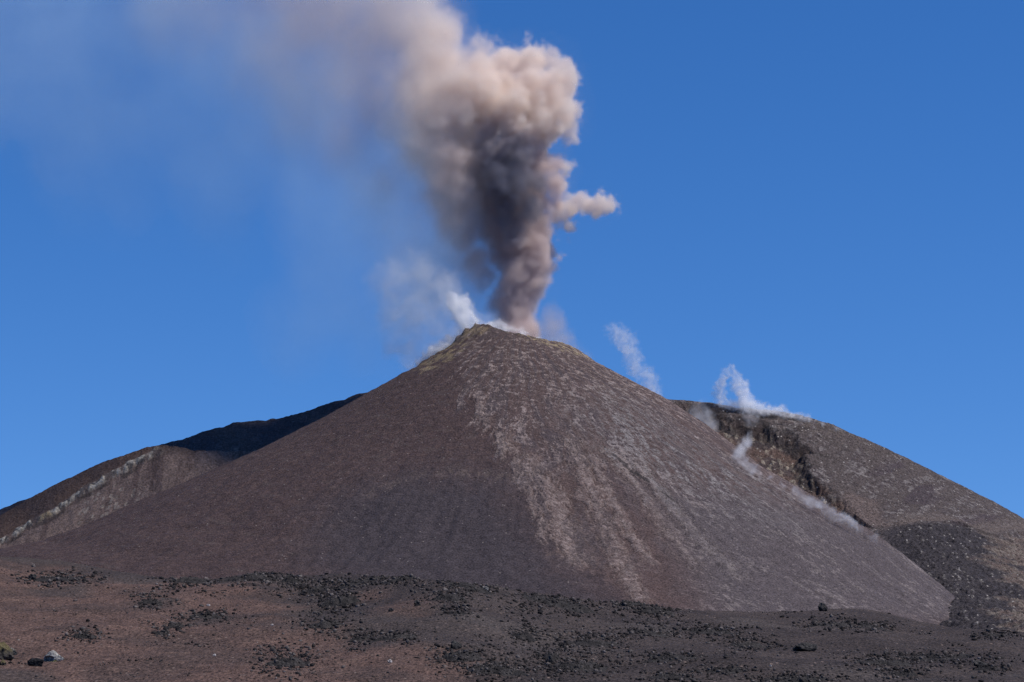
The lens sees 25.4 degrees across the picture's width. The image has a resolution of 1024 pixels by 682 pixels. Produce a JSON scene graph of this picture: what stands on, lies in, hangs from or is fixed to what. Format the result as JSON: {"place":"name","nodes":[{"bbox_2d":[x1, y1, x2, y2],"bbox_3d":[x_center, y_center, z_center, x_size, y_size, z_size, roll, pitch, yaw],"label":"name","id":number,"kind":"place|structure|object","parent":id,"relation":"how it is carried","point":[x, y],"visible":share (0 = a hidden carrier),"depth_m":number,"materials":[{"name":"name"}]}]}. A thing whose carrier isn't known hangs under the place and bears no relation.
{"place":"outdoors","nodes":[
{"label":"outdoors","id":0,"kind":"place"},
{"bbox_2d":[0,445,252,547],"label":"brown hill","id":1,"kind":"structure","parent":0,"point":[95,492],"depth_m":1831.10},
{"bbox_2d":[0,391,369,514],"bbox_3d":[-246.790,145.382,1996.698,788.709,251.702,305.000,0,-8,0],"label":"dark hill","id":2,"kind":"structure","parent":0,"point":[248,435],"depth_m":1908.41,"materials":[{"name":"black stone"}]},
{"bbox_2d":[0,323,954,624],"bbox_3d":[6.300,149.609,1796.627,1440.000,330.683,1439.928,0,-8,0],"label":"volcano mountain","id":3,"kind":"structure","parent":0,"point":[490,455],"depth_m":1562.48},
{"bbox_2d":[0,557,1023,681],"bbox_3d":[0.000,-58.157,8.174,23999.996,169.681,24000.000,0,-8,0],"label":"ground","id":4,"kind":"structure","parent":0,"point":[834,639],"depth_m":314.12,"materials":[{"name":"brown soil"}]},
{"bbox_2d":[0,642,13,659],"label":"mossy rock","id":5,"kind":"object","parent":4,"relation":"on","point":[6,652],"visible":0.9,"depth_m":269.93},
{"bbox_2d":[28,574,35,579],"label":"lava block","id":6,"kind":"object","parent":4,"relation":"on","point":[32,576],"depth_m":421.46,"materials":[{"name":"black stone"}]},
{"bbox_2d":[27,658,43,666],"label":"lava block","id":7,"kind":"object","parent":4,"relation":"on","point":[35,662],"depth_m":264.96,"materials":[{"name":"black stone"}]},
{"bbox_2d":[44,650,63,661],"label":"boulder","id":8,"kind":"object","parent":4,"relation":"on","point":[52,656],"visible":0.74,"depth_m":272.06,"materials":[{"name":"grey stone"}]},
{"bbox_2d":[35,576,92,581],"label":"lava outcrop","id":9,"kind":"object","parent":4,"relation":"on","point":[59,579],"visible":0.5,"depth_m":419.50,"materials":[{"name":"grey stone"}]},
{"bbox_2d":[72,633,96,638],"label":"lava outcrop","id":10,"kind":"object","parent":4,"relation":"on","point":[81,636],"visible":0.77,"depth_m":296.61,"materials":[{"name":"grey stone"}]},
{"bbox_2d":[137,599,162,604],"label":"lava outcrop","id":11,"kind":"object","parent":4,"relation":"on","point":[148,601],"visible":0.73,"depth_m":358.12,"materials":[{"name":"grey stone"}]},
{"bbox_2d":[169,623,184,627],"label":"lava outcrop","id":12,"kind":"object","parent":4,"relation":"on","point":[173,625],"visible":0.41,"depth_m":320.72,"materials":[{"name":"grey stone"}]},
{"bbox_2d":[168,576,207,583],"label":"lava outcrop","id":13,"kind":"object","parent":4,"relation":"on","point":[193,580],"visible":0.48,"depth_m":433.25,"materials":[{"name":"grey stone"}]},
{"bbox_2d":[192,613,221,618],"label":"lava outcrop","id":14,"kind":"object","parent":4,"relation":"on","point":[203,616],"visible":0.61,"depth_m":337.73,"materials":[{"name":"grey stone"}]},
{"bbox_2d":[222,573,277,581],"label":"lava outcrop","id":15,"kind":"object","parent":4,"relation":"on","point":[248,577],"visible":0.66,"depth_m":437.39,"materials":[{"name":"grey stone"}]},
{"bbox_2d":[268,657,306,666],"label":"lava outcrop","id":16,"kind":"object","parent":4,"relation":"on","point":[290,661],"visible":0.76,"depth_m":262.66,"materials":[{"name":"grey stone"}]},
{"bbox_2d":[279,577,301,583],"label":"lava outcrop","id":17,"kind":"object","parent":4,"relation":"on","point":[291,579],"visible":0.6,"depth_m":437.24,"materials":[{"name":"grey stone"}]},
{"bbox_2d":[297,586,332,593],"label":"lava outcrop","id":18,"kind":"object","parent":4,"relation":"on","point":[313,590],"visible":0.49,"depth_m":409.70,"materials":[{"name":"grey stone"}]},
{"bbox_2d":[308,620,344,628],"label":"lava outcrop","id":19,"kind":"object","parent":4,"relation":"on","point":[323,623],"visible":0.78,"depth_m":318.02,"materials":[{"name":"grey stone"}]},
{"bbox_2d":[320,596,359,607],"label":"lava outcrop","id":20,"kind":"object","parent":4,"relation":"on","point":[341,601],"visible":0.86,"depth_m":368.56,"materials":[{"name":"grey stone"}]},
{"bbox_2d":[338,576,380,588],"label":"lava outcrop","id":21,"kind":"object","parent":4,"relation":"on","point":[358,581],"visible":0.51,"depth_m":407.37,"materials":[{"name":"grey stone"}]},
{"bbox_2d":[351,636,370,640],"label":"lava outcrop","id":22,"kind":"object","parent":4,"relation":"on","point":[361,639],"visible":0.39,"depth_m":302.44,"materials":[{"name":"grey stone"}]},
{"bbox_2d":[370,634,416,642],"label":"lava outcrop","id":23,"kind":"object","parent":4,"relation":"on","point":[390,637],"visible":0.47,"depth_m":292.20,"materials":[{"name":"grey stone"}]},
{"bbox_2d":[381,576,413,584],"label":"lava outcrop","id":24,"kind":"object","parent":4,"relation":"on","point":[399,579],"visible":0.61,"depth_m":392.80,"materials":[{"name":"grey stone"}]},
{"bbox_2d":[414,600,420,605],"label":"lava block","id":25,"kind":"object","parent":4,"relation":"on","point":[416,602],"depth_m":336.64,"materials":[{"name":"grey stone"}]},
{"bbox_2d":[428,593,466,600],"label":"lava outcrop","id":26,"kind":"object","parent":4,"relation":"on","point":[447,597],"visible":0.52,"depth_m":344.70,"materials":[{"name":"grey stone"}]},
{"bbox_2d":[450,640,461,648],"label":"lava block","id":27,"kind":"object","parent":4,"relation":"on","point":[454,644],"depth_m":276.46,"materials":[{"name":"grey stone"}]},
{"bbox_2d":[448,611,467,614],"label":"lava outcrop","id":28,"kind":"object","parent":4,"relation":"on","point":[456,613],"visible":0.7,"depth_m":324.96,"materials":[{"name":"grey stone"}]},
{"bbox_2d":[442,651,485,661],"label":"lava outcrop","id":29,"kind":"object","parent":4,"relation":"on","point":[463,655],"visible":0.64,"depth_m":267.28,"materials":[{"name":"grey stone"}]},
{"bbox_2d":[446,582,495,595],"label":"lava outcrop","id":30,"kind":"object","parent":4,"relation":"on","point":[481,590],"visible":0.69,"depth_m":377.25,"materials":[{"name":"grey stone"}]},
{"bbox_2d":[466,664,526,675],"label":"lava outcrop","id":31,"kind":"object","parent":4,"relation":"on","point":[502,673],"visible":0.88,"depth_m":257.65,"materials":[{"name":"grey stone"}]},
{"bbox_2d":[0,563,1023,681],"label":"lava rubble","id":32,"kind":"object","parent":4,"relation":"on","point":[491,661],"visible":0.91,"depth_m":321.98,"materials":[{"name":"black stone"}]},
{"bbox_2d":[511,632,536,641],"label":"lava outcrop","id":33,"kind":"object","parent":4,"relation":"on","point":[526,636],"visible":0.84,"depth_m":309.48,"materials":[{"name":"grey stone"}]},
{"bbox_2d":[546,654,553,663],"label":"lava block","id":34,"kind":"object","parent":4,"relation":"on","point":[550,659],"depth_m":273.44,"materials":[{"name":"black stone"}]},
{"bbox_2d":[552,661,608,671],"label":"lava outcrop","id":35,"kind":"object","parent":4,"relation":"on","point":[583,664],"visible":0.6,"depth_m":268.78,"materials":[{"name":"grey stone"}]},
{"bbox_2d":[565,639,619,646],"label":"lava outcrop","id":36,"kind":"object","parent":4,"relation":"on","point":[591,643],"visible":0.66,"depth_m":310.80,"materials":[{"name":"grey stone"}]},
{"bbox_2d":[616,601,639,605],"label":"lava outcrop","id":37,"kind":"object","parent":4,"relation":"on","point":[631,603],"visible":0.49,"depth_m":432.32,"materials":[{"name":"grey stone"}]},
{"bbox_2d":[626,629,668,636],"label":"lava outcrop","id":38,"kind":"object","parent":4,"relation":"on","point":[654,633],"visible":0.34,"depth_m":337.46,"materials":[{"name":"grey stone"}]},
{"bbox_2d":[638,606,675,614],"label":"lava outcrop","id":39,"kind":"object","parent":4,"relation":"on","point":[647,609],"visible":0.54,"depth_m":411.55,"materials":[{"name":"grey stone"}]},
{"bbox_2d":[645,654,698,662],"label":"lava outcrop","id":40,"kind":"object","parent":4,"relation":"on","point":[666,658],"visible":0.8,"depth_m":276.39,"materials":[{"name":"grey stone"}]},
{"bbox_2d":[648,673,701,679],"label":"lava outcrop","id":41,"kind":"object","parent":4,"relation":"on","point":[666,676],"visible":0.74,"depth_m":256.03,"materials":[{"name":"grey stone"}]},
{"bbox_2d":[683,629,736,634],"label":"lava outcrop","id":42,"kind":"object","parent":4,"relation":"on","point":[710,631],"visible":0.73,"depth_m":349.94,"materials":[{"name":"grey stone"}]},
{"bbox_2d":[705,667,748,673],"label":"lava outcrop","id":43,"kind":"object","parent":4,"relation":"on","point":[734,669],"visible":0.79,"depth_m":264.04,"materials":[{"name":"grey stone"}]},
{"bbox_2d":[729,642,766,647],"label":"lava outcrop","id":44,"kind":"object","parent":4,"relation":"on","point":[747,644],"visible":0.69,"depth_m":329.92,"materials":[{"name":"grey stone"}]},
{"bbox_2d":[759,674,831,681],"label":"lava outcrop","id":45,"kind":"object","parent":4,"relation":"on","point":[798,678],"visible":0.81,"depth_m":255.01,"materials":[{"name":"grey stone"}]},
{"bbox_2d":[792,642,817,650],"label":"lava block","id":46,"kind":"object","parent":4,"relation":"on","point":[805,646],"depth_m":319.90,"materials":[{"name":"grey stone"}]},
{"bbox_2d":[818,602,827,610],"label":"pointed rock","id":47,"kind":"object","parent":4,"relation":"on","point":[822,607],"visible":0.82,"depth_m":459.41,"materials":[{"name":"grey stone"}]},
{"bbox_2d":[810,622,849,626],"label":"lava outcrop","id":48,"kind":"object","parent":4,"relation":"on","point":[834,624],"visible":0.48,"depth_m":388.12,"materials":[{"name":"grey stone"}]},
{"bbox_2d":[859,623,893,632],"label":"lava outcrop","id":49,"kind":"object","parent":4,"relation":"on","point":[869,626],"visible":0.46,"depth_m":394.60,"materials":[{"name":"grey stone"}]},
{"bbox_2d":[888,670,917,676],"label":"lava outcrop","id":50,"kind":"object","parent":4,"relation":"on","point":[899,674],"visible":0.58,"depth_m":264.85,"materials":[{"name":"grey stone"}]},
{"bbox_2d":[900,653,971,661],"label":"lava outcrop","id":51,"kind":"object","parent":4,"relation":"on","point":[943,655],"visible":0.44,"depth_m":312.24,"materials":[{"name":"grey stone"}]},
{"bbox_2d":[973,660,987,666],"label":"lava block","id":52,"kind":"object","parent":4,"relation":"on","point":[977,663],"depth_m":273.92,"materials":[{"name":"grey stone"}]},
{"bbox_2d":[972,666,1000,670],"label":"lava outcrop","id":53,"kind":"object","parent":4,"relation":"on","point":[984,668],"visible":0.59,"depth_m":269.73,"materials":[{"name":"grey stone"}]},
{"bbox_2d":[983,633,1010,635],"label":"lava outcrop","id":54,"kind":"object","parent":4,"relation":"on","point":[994,634],"visible":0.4,"depth_m":382.57,"materials":[{"name":"grey stone"}]},
{"bbox_2d":[0,0,1023,517],"label":"sky","id":55,"kind":"structure","parent":0,"point":[214,213],"materials":[{"name":"blue"}]},
{"bbox_2d":[668,399,1023,631],"bbox_3d":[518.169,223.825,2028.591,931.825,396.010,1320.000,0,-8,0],"label":"crater hill","id":56,"kind":"structure","parent":0,"point":[963,545],"depth_m":2102.74,"materials":[{"name":"grey stone"}]}
]}

